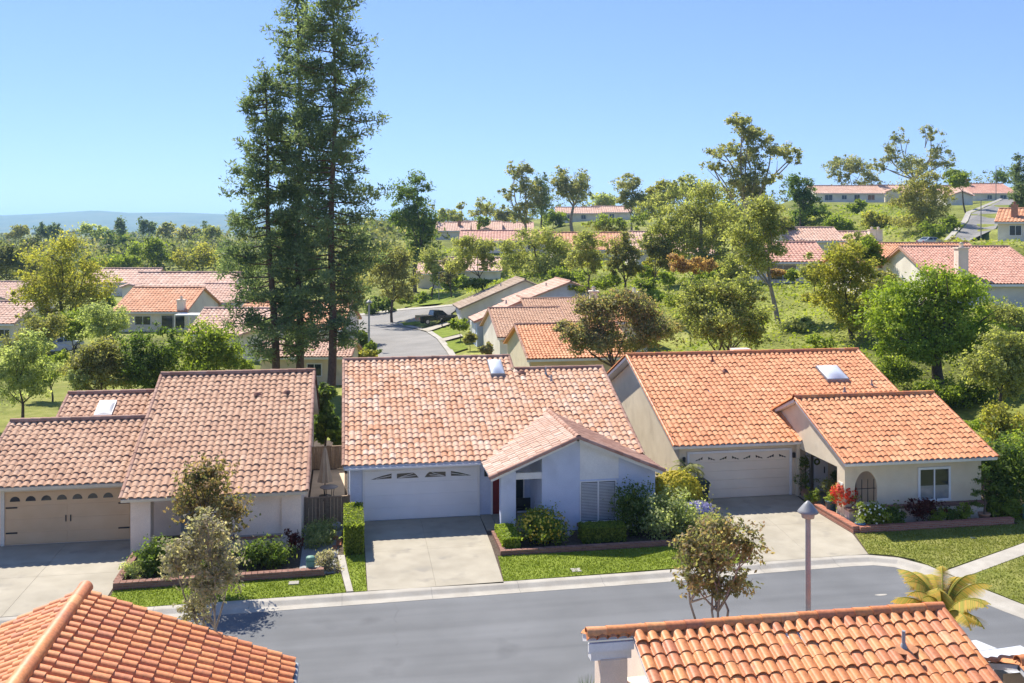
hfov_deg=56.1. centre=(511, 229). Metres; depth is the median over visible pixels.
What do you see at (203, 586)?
tree
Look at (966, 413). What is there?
terrain
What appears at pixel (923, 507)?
shrub
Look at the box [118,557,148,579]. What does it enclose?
shrub
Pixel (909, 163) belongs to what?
tree
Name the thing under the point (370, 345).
shrub
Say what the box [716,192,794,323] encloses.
tree
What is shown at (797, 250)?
house
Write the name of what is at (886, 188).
house
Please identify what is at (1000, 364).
tree
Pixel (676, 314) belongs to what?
shrub
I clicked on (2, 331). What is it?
window
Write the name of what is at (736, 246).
tree
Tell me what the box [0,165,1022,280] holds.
woods
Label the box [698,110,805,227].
tree
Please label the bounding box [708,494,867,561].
driveway
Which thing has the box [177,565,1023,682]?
road
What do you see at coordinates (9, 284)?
house
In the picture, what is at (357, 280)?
tree
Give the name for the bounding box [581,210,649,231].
shrub
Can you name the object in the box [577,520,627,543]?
hedge
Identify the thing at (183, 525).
window
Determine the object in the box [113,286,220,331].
house
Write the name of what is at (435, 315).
pickup truck
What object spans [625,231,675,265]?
house
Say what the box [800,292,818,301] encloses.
shrub
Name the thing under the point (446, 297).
lawn
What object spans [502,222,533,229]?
house
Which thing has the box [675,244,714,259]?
house
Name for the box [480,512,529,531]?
path
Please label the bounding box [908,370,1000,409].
shrub
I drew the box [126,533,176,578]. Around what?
shrub
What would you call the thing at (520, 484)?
window
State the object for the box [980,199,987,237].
light pole
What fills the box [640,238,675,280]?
tree
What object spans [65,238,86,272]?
tree
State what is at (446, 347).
kerb
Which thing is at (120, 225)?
tree
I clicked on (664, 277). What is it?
shrub
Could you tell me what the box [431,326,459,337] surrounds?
lawn
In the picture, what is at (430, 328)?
driveway
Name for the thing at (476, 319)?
house
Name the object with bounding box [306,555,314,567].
utility box
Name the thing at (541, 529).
shrub
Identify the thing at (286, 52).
pine tree
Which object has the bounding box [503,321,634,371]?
house
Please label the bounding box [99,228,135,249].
tree
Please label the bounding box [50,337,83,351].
parked car
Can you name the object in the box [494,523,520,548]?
hedge
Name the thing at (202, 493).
tree
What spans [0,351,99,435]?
lawn
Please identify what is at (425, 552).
driveway
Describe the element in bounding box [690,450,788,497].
garage door
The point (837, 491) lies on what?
potted plant
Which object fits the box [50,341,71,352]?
parked car
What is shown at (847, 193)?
house
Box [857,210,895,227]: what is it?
tree
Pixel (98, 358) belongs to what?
tree
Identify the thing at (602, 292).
shrub
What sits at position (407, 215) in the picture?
tree
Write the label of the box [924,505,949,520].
shrub
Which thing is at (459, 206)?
tree
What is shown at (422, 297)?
shrub
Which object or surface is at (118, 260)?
tree
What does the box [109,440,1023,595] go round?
soil
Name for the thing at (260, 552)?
shrub
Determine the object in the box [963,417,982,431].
shrub
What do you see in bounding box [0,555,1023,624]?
kerb
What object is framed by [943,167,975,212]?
tree
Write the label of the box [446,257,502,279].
house
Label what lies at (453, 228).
house
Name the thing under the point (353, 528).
hedge
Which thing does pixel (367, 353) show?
shrub
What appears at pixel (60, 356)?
tree
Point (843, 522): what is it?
planter edging
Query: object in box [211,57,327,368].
pine tree
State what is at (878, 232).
house
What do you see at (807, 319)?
shrub
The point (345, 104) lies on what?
pine tree
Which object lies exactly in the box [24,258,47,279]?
tree
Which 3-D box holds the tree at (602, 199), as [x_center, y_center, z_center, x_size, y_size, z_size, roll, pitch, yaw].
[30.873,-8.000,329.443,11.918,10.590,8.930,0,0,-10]
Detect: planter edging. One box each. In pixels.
[113,551,323,590]
[491,531,676,555]
[814,504,1013,532]
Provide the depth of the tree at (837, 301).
73.75 m
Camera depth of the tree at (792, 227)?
149.28 m
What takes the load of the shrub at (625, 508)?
on the soil
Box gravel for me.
[300,525,342,573]
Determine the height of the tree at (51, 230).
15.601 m
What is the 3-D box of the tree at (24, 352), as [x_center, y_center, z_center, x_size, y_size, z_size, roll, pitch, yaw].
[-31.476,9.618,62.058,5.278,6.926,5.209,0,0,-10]
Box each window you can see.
[0,329,9,338]
[134,316,150,324]
[161,315,184,328]
[181,508,197,534]
[306,363,321,376]
[516,479,524,497]
[580,479,616,521]
[770,264,796,279]
[825,195,832,200]
[868,195,874,199]
[918,466,950,500]
[1009,225,1021,235]
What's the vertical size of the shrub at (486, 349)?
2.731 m
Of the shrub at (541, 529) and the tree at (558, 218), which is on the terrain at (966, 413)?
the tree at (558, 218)
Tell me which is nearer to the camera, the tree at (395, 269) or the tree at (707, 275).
the tree at (707, 275)
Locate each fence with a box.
[304,494,349,525]
[312,445,341,469]
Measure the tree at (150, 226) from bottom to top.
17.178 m
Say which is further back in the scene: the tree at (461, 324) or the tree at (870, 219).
the tree at (870, 219)
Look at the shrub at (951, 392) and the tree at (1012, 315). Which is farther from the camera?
the tree at (1012, 315)
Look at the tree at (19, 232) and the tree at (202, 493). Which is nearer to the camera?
the tree at (202, 493)
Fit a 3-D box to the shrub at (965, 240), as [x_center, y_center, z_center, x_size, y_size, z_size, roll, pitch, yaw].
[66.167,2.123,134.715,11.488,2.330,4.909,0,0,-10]
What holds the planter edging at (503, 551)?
on the soil
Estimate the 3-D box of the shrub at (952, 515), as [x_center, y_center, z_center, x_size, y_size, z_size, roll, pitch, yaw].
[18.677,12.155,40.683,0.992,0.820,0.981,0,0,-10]
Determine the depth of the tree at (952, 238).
142.36 m
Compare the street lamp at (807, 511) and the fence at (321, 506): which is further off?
the fence at (321, 506)
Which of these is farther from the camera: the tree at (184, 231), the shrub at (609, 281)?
the tree at (184, 231)
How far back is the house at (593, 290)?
88.50 m
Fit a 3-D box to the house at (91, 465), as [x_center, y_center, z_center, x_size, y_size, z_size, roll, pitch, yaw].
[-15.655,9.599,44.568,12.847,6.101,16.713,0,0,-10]
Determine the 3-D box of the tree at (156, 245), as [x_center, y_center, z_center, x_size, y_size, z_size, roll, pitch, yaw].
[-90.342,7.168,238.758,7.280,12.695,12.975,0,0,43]
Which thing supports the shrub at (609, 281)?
on the terrain at (966, 413)
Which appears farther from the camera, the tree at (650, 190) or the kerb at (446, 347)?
the tree at (650, 190)
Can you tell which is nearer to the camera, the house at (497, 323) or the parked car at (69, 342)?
the house at (497, 323)
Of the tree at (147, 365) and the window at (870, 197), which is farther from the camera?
the window at (870, 197)
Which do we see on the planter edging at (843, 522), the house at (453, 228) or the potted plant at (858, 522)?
the potted plant at (858, 522)
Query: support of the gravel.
on the soil
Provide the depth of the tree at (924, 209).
179.06 m
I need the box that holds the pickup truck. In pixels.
[415,310,456,324]
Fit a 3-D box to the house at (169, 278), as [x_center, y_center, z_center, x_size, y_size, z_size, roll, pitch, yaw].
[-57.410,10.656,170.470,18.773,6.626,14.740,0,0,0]
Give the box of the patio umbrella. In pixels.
[317,447,332,496]
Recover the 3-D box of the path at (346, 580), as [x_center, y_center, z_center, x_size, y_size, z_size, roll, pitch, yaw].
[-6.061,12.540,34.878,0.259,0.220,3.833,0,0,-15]
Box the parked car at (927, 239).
[916,237,942,241]
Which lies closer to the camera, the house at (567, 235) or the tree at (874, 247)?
the tree at (874, 247)
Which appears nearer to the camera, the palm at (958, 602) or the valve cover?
the palm at (958, 602)
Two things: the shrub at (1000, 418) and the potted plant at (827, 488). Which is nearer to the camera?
the potted plant at (827, 488)
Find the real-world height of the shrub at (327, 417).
4.595 m
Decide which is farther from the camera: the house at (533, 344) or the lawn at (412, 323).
the lawn at (412, 323)
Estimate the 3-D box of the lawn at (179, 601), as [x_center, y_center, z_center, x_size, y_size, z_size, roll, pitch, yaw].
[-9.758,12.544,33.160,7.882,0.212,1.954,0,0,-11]
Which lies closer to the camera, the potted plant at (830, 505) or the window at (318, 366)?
the potted plant at (830, 505)
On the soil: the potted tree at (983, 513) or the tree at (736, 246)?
the potted tree at (983, 513)
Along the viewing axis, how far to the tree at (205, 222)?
429.93 m
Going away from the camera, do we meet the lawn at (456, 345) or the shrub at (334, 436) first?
the shrub at (334, 436)
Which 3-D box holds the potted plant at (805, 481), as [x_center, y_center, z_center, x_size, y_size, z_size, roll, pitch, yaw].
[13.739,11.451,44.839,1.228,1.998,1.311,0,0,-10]
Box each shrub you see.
[63,368,94,390]
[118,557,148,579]
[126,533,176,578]
[200,550,233,568]
[231,532,299,571]
[282,528,304,555]
[301,514,342,549]
[314,382,341,445]
[314,548,343,571]
[325,429,341,445]
[352,329,372,345]
[358,349,377,356]
[362,341,382,353]
[363,295,396,313]
[395,290,431,306]
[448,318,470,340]
[462,331,477,343]
[463,277,492,291]
[477,341,493,353]
[511,500,574,545]
[567,281,591,294]
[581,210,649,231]
[590,273,625,290]
[599,290,614,296]
[599,474,664,538]
[627,484,713,540]
[632,276,657,290]
[636,264,652,277]
[639,288,671,302]
[655,465,712,505]
[658,270,677,284]
[663,293,687,321]
[666,252,718,282]
[672,312,700,344]
[679,497,719,528]
[685,508,722,545]
[766,268,786,277]
[783,267,800,286]
[788,204,833,226]
[797,316,816,326]
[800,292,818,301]
[805,333,842,347]
[852,498,893,524]
[883,500,909,523]
[901,497,956,520]
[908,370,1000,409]
[918,213,965,239]
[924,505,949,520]
[940,507,962,520]
[954,502,973,518]
[955,238,997,241]
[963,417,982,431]
[976,417,1023,512]
[977,395,1023,457]
[986,493,1023,519]
[992,428,1023,491]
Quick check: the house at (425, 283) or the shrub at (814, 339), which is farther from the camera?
the house at (425, 283)
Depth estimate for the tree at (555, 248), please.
148.94 m
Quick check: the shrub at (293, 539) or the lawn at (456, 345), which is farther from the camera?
the lawn at (456, 345)
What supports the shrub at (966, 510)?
on the soil
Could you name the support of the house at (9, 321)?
on the terrain at (966, 413)
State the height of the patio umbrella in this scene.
2.300 m
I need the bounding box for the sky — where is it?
[0,0,1023,219]
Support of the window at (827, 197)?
in the house at (847, 193)
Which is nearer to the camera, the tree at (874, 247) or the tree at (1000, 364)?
the tree at (1000, 364)
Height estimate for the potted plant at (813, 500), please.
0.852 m
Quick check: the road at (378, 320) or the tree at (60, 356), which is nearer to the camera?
the tree at (60, 356)
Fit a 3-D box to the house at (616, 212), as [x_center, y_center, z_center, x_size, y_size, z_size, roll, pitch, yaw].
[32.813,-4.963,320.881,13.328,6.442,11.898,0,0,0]
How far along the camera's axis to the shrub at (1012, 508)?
41.37 m
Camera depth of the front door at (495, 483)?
42.00 m
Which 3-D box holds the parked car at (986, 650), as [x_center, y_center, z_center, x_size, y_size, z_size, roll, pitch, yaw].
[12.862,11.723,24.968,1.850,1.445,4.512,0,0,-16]
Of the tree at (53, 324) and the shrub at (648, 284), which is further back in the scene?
the shrub at (648, 284)
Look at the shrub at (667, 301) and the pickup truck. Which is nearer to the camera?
the shrub at (667, 301)
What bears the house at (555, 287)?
on the terrain at (966, 413)
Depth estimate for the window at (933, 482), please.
41.63 m
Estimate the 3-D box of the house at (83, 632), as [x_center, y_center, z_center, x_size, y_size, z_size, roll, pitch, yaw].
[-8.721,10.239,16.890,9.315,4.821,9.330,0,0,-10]
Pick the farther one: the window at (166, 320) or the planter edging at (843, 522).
the window at (166, 320)
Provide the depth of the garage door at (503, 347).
90.90 m
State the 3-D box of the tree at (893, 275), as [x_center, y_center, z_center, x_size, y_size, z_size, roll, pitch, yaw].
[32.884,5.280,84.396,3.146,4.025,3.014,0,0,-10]
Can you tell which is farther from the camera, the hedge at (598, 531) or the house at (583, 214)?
the house at (583, 214)
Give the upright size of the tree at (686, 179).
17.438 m
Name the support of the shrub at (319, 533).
on the soil
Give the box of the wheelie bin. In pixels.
[696,477,709,500]
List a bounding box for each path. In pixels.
[338,555,352,592]
[441,334,462,340]
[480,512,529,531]
[799,492,836,512]
[946,543,1023,576]
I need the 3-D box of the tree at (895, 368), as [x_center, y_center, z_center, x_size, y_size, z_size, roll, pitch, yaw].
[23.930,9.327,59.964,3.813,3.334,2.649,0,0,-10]
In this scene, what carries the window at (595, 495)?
in the house at (446, 436)
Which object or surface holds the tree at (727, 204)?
on the terrain at (966, 413)
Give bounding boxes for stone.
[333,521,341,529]
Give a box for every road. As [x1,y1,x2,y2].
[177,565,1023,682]
[359,306,455,329]
[362,325,447,356]
[955,199,1013,240]
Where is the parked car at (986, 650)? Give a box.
[972,640,1023,681]
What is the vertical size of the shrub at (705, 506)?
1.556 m
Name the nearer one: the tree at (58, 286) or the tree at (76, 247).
the tree at (58, 286)
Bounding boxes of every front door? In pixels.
[493,479,498,513]
[808,453,825,490]
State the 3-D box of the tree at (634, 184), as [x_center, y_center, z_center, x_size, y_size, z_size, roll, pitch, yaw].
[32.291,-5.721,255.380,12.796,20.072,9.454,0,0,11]
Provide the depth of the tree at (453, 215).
333.69 m
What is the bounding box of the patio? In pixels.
[310,469,344,522]
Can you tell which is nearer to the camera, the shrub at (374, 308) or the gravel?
the gravel
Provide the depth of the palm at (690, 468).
43.04 m
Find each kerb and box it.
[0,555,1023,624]
[360,304,452,314]
[399,322,455,354]
[944,198,1001,239]
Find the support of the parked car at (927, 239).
on the terrain at (966, 413)
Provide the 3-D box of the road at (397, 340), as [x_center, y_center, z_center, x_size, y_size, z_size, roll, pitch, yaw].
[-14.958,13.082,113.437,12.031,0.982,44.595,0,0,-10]
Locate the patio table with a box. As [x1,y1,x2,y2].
[320,484,337,495]
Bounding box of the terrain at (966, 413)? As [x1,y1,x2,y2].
[0,187,1023,462]
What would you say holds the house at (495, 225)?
on the terrain at (966, 413)
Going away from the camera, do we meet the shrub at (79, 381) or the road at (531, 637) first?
the road at (531, 637)
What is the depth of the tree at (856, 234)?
129.14 m
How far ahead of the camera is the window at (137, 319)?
125.49 m
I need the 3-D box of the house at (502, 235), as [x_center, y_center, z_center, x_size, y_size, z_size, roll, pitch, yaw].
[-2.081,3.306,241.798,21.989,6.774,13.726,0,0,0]
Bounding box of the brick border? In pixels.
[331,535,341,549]
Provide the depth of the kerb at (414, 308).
155.15 m
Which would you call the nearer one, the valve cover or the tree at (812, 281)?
the valve cover
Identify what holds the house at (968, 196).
on the terrain at (966, 413)
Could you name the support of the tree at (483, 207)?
on the terrain at (966, 413)
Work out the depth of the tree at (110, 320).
87.58 m
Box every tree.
[0,239,37,280]
[0,310,74,354]
[0,326,69,417]
[4,224,32,240]
[5,225,122,336]
[17,234,52,249]
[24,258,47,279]
[31,307,95,355]
[33,221,49,250]
[33,348,72,401]
[45,222,63,245]
[56,334,135,390]
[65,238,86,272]
[74,298,133,342]
[75,221,108,254]
[90,252,143,267]
[95,286,117,309]
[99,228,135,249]
[111,318,189,388]
[114,217,127,236]
[122,234,172,266]
[136,216,157,237]
[153,221,179,238]
[156,506,253,630]
[158,315,255,371]
[162,451,260,582]
[169,239,222,270]
[176,224,200,239]
[198,224,223,242]
[199,220,207,235]
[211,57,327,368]
[215,251,263,274]
[253,0,345,368]
[266,0,394,388]
[336,273,368,308]
[359,240,426,322]
[384,169,448,291]
[415,241,444,299]
[436,207,466,221]
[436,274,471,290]
[437,255,458,296]
[443,232,498,290]
[455,201,466,220]
[467,196,497,217]
[474,216,490,229]
[489,204,516,221]
[491,224,579,276]
[496,160,548,229]
[529,172,554,229]
[540,209,568,227]
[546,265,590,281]
[547,165,595,231]
[551,282,689,366]
[560,230,610,293]
[588,191,616,205]
[603,230,646,291]
[608,171,652,230]
[632,180,688,222]
[633,172,748,273]
[637,257,659,278]
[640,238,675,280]
[644,178,670,219]
[663,271,775,350]
[666,170,711,231]
[668,505,774,618]
[686,268,730,295]
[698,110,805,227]
[707,249,756,286]
[709,197,759,252]
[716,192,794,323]
[732,236,742,255]
[760,210,798,237]
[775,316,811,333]
[782,171,822,226]
[796,252,823,291]
[802,237,884,339]
[820,154,883,184]
[821,212,858,230]
[842,229,877,241]
[842,236,890,285]
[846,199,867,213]
[848,257,1019,384]
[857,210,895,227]
[869,124,958,178]
[873,267,902,304]
[875,353,922,387]
[883,165,956,231]
[935,235,961,241]
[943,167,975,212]
[946,323,1023,407]
[969,463,999,517]
[975,296,1023,330]
[991,169,1010,183]
[1004,152,1023,207]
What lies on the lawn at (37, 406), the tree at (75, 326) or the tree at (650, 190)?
the tree at (75, 326)
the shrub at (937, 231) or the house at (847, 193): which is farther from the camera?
the house at (847, 193)
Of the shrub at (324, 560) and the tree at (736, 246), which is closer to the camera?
the shrub at (324, 560)
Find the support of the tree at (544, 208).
on the terrain at (966, 413)
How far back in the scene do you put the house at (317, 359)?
84.50 m
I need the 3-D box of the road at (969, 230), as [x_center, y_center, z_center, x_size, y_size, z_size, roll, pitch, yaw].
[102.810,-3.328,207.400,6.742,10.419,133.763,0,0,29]
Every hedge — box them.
[343,501,364,554]
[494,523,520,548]
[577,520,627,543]
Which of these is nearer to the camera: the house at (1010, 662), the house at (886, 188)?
the house at (1010, 662)
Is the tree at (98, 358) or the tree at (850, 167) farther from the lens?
the tree at (850, 167)
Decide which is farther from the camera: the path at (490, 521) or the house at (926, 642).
the path at (490, 521)
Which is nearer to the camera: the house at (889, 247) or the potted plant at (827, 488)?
the potted plant at (827, 488)
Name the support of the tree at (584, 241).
on the terrain at (966, 413)
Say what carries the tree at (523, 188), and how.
on the terrain at (966, 413)
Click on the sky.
(128, 106)
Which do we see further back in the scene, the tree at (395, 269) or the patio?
the tree at (395, 269)
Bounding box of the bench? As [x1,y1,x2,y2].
[516,497,531,518]
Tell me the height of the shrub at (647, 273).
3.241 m
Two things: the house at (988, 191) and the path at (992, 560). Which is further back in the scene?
the house at (988, 191)
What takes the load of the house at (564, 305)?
on the terrain at (966, 413)
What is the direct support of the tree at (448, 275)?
on the lawn at (446, 297)
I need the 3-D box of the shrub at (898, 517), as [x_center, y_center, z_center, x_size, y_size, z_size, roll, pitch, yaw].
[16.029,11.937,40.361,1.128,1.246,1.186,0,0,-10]
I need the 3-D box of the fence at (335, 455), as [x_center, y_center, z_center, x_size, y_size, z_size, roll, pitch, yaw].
[-9.568,11.895,50.044,2.417,1.310,0.127,0,0,-12]
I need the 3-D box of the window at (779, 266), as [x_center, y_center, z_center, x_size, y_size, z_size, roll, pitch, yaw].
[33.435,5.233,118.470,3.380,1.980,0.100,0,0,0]
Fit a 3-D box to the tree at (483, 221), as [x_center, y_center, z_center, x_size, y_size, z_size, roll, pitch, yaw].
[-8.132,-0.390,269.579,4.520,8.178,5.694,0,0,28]
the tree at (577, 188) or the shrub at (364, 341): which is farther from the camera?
the tree at (577, 188)
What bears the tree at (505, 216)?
on the terrain at (966, 413)
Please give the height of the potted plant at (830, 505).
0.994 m
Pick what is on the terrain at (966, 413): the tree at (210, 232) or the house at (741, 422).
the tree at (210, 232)
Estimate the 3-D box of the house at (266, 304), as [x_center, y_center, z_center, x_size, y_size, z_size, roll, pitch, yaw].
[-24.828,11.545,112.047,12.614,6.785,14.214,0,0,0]
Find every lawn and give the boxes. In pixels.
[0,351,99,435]
[111,573,345,606]
[346,554,366,591]
[402,321,419,325]
[405,293,456,306]
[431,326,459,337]
[446,339,467,351]
[498,546,748,581]
[855,516,1023,568]
[968,556,1023,604]
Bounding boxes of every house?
[0,280,53,307]
[0,300,55,345]
[0,368,319,554]
[0,580,298,682]
[86,267,164,295]
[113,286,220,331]
[119,271,244,298]
[187,307,285,360]
[203,282,247,306]
[243,300,361,338]
[255,339,361,384]
[341,354,665,529]
[416,260,445,289]
[435,220,471,239]
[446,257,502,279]
[452,276,537,321]
[459,230,545,252]
[467,220,502,229]
[468,295,522,346]
[479,306,565,353]
[501,277,599,300]
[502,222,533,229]
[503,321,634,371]
[520,297,584,321]
[550,232,621,261]
[555,206,601,224]
[581,602,1002,682]
[582,286,646,351]
[590,206,631,219]
[607,347,999,522]
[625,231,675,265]
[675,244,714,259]
[741,241,825,282]
[774,226,845,252]
[806,185,885,201]
[823,242,970,293]
[838,227,882,241]
[873,184,926,201]
[878,242,1023,308]
[920,185,974,204]
[963,178,1013,200]
[984,654,1023,682]
[994,201,1023,240]
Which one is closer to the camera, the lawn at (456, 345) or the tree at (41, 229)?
the lawn at (456, 345)
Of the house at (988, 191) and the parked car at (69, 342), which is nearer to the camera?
the parked car at (69, 342)
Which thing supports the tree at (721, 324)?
on the terrain at (966, 413)
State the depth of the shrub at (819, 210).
214.23 m
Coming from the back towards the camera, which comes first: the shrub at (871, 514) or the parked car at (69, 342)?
the parked car at (69, 342)
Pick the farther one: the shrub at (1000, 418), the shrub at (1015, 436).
the shrub at (1000, 418)
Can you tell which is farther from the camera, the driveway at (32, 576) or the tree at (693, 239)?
the tree at (693, 239)
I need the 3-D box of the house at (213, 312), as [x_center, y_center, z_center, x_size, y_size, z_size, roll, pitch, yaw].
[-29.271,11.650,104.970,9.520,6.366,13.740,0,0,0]
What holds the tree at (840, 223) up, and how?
on the terrain at (966, 413)
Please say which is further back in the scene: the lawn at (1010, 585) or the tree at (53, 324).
the tree at (53, 324)
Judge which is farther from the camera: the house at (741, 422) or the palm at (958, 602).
the house at (741, 422)
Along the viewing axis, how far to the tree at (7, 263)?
188.96 m
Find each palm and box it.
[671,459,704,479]
[890,566,991,630]
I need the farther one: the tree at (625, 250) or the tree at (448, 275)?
the tree at (448, 275)
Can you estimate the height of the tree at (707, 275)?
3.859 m
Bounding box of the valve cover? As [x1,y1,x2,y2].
[288,581,298,584]
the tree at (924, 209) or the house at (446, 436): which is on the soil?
the house at (446, 436)
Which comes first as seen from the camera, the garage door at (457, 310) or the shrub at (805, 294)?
the shrub at (805, 294)
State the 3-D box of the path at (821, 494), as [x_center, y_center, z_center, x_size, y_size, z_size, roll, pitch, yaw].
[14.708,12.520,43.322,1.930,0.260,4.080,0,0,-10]
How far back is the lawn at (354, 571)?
34.86 m
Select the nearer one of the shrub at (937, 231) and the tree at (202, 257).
the shrub at (937, 231)
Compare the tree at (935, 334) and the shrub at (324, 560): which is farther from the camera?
the tree at (935, 334)
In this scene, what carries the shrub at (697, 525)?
on the soil
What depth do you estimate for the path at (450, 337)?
112.62 m
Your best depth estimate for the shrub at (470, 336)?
100.06 m
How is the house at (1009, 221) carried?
on the terrain at (966, 413)
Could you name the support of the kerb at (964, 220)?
on the terrain at (966, 413)
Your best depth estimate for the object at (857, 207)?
229.31 m
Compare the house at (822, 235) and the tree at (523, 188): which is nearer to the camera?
the house at (822, 235)
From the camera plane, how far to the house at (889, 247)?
98.89 m
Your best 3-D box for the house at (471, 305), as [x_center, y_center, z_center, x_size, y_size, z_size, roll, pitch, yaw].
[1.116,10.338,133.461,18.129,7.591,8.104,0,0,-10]
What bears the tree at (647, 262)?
on the terrain at (966, 413)
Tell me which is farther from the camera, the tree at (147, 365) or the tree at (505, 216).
the tree at (505, 216)
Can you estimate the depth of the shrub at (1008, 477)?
42.25 m
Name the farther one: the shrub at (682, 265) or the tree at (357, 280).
the tree at (357, 280)
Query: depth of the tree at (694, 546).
24.42 m
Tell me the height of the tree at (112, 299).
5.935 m
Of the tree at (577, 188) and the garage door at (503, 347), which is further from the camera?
the tree at (577, 188)
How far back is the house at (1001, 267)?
84.57 m
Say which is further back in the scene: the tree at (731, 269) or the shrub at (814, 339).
the tree at (731, 269)
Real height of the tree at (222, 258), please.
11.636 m
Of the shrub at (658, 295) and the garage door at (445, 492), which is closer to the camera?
the garage door at (445, 492)
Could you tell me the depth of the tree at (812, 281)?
99.86 m
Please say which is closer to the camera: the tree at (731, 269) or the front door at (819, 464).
the front door at (819, 464)
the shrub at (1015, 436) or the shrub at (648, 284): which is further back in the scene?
the shrub at (648, 284)
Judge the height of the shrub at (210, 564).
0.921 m
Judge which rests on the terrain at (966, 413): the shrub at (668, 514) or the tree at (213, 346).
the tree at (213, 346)
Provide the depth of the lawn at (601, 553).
35.80 m
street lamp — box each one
[366,300,371,341]
[797,501,818,610]
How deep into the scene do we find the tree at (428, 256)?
168.86 m
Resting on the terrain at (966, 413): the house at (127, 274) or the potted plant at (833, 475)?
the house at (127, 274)
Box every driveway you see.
[0,539,129,616]
[364,516,503,590]
[420,322,449,330]
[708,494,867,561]
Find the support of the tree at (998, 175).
on the terrain at (966, 413)
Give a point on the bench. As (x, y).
(520, 503)
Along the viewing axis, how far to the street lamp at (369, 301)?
103.92 m
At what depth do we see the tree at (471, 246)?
141.11 m
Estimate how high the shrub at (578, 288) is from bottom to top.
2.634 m
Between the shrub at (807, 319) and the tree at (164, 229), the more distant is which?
the tree at (164, 229)
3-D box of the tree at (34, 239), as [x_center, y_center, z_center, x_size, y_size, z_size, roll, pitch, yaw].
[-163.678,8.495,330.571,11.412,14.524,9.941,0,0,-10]
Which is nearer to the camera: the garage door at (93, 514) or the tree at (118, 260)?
the garage door at (93, 514)
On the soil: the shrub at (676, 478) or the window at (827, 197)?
the shrub at (676, 478)
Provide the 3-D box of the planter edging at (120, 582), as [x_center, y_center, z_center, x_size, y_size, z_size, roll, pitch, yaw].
[-10.565,12.373,35.406,7.188,0.354,3.415,0,0,-10]
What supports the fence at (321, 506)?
on the soil
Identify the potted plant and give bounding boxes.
[793,455,820,496]
[803,487,822,506]
[818,477,835,503]
[823,492,836,511]
[827,483,861,508]
[830,470,836,483]
[855,517,865,524]
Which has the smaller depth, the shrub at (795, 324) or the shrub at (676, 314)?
the shrub at (795, 324)
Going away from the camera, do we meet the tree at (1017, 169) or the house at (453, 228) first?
the tree at (1017, 169)
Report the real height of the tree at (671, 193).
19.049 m
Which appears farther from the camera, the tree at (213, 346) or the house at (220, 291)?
the house at (220, 291)
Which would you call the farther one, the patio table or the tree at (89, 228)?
the tree at (89, 228)
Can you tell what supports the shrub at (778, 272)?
on the terrain at (966, 413)
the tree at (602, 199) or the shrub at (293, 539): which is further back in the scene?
the tree at (602, 199)
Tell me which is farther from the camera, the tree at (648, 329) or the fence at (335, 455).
the tree at (648, 329)
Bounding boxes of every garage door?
[5,487,129,544]
[365,467,476,520]
[456,308,459,319]
[470,320,475,343]
[500,341,507,353]
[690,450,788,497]
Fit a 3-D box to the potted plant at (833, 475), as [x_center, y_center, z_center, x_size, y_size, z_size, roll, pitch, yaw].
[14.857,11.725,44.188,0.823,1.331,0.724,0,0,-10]
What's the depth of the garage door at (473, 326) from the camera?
105.98 m
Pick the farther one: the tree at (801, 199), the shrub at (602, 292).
the tree at (801, 199)
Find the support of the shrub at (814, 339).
on the terrain at (966, 413)
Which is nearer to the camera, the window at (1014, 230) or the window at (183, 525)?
the window at (183, 525)
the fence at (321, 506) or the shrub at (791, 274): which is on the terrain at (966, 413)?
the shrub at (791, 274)
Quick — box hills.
[0,211,510,232]
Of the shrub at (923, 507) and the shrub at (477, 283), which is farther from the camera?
the shrub at (477, 283)
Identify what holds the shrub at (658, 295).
on the terrain at (966, 413)
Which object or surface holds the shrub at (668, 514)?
on the soil
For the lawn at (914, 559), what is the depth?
38.09 m
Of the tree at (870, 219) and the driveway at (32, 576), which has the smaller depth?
the driveway at (32, 576)

